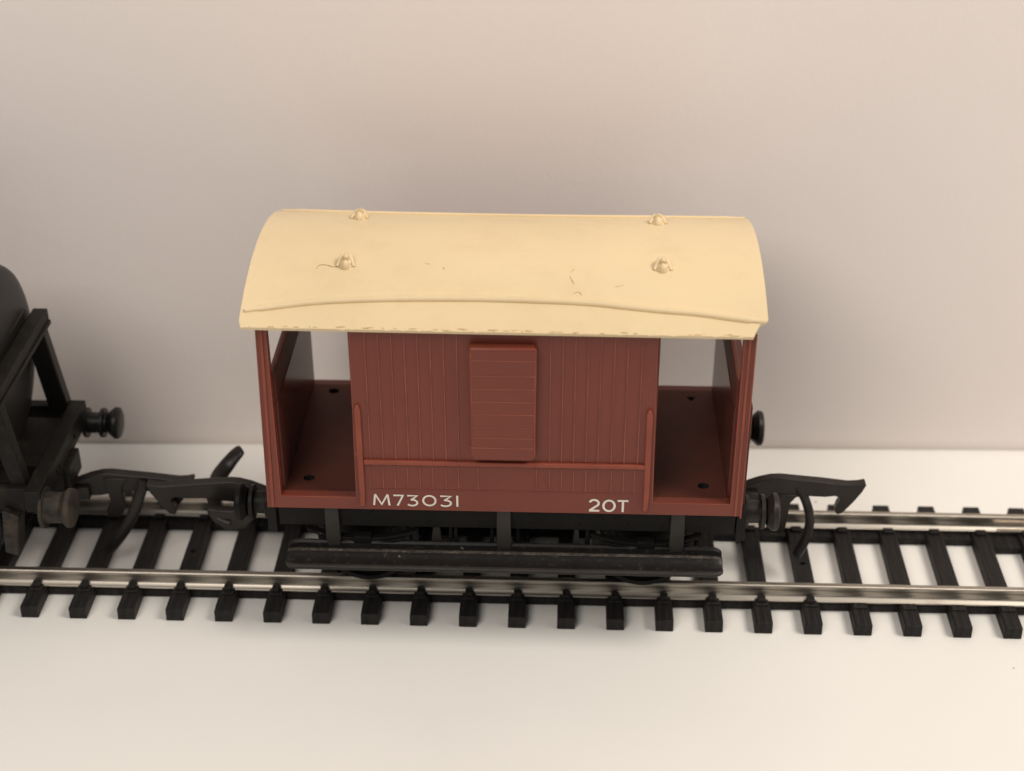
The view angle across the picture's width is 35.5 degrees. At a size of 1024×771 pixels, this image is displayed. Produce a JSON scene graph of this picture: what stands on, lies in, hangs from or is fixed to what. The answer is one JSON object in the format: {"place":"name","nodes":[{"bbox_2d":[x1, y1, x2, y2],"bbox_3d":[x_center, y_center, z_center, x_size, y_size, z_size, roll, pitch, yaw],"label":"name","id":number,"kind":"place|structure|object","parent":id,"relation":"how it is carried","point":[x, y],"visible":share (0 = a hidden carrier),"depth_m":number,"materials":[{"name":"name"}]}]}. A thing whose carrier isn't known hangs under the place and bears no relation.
{"place":"outdoors","nodes":[
{"label":"outdoors","id":0,"kind":"place"},
{"bbox_2d":[0,0,1023,449],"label":"backdrop","id":1,"kind":"structure","parent":0,"point":[858,164],"depth_m":2.35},
{"bbox_2d":[0,442,1023,770],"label":"ground","id":2,"kind":"structure","parent":0,"point":[148,688],"depth_m":2.14,"materials":[{"name":"white paper"}]},
{"bbox_2d":[0,492,1023,638],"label":"railway track","id":3,"kind":"structure","parent":2,"relation":"on","point":[987,538],"depth_m":2.26,"materials":[{"name":"plastic"}]},
{"bbox_2d":[0,264,194,554],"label":"tank wagon","id":4,"kind":"object","parent":3,"relation":"on","point":[40,464],"visible":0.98,"depth_m":2.25,"materials":[{"name":"black plastic"}]},
{"bbox_2d":[146,208,865,584],"bbox_3d":[-0.012,0.020,2.197,1.017,0.499,0.361,1,31,2],"label":"brake van","id":5,"kind":"object","parent":3,"relation":"on","point":[504,374],"visible":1,"depth_m":2.07,"materials":[{"name":"plastic"}]}
]}

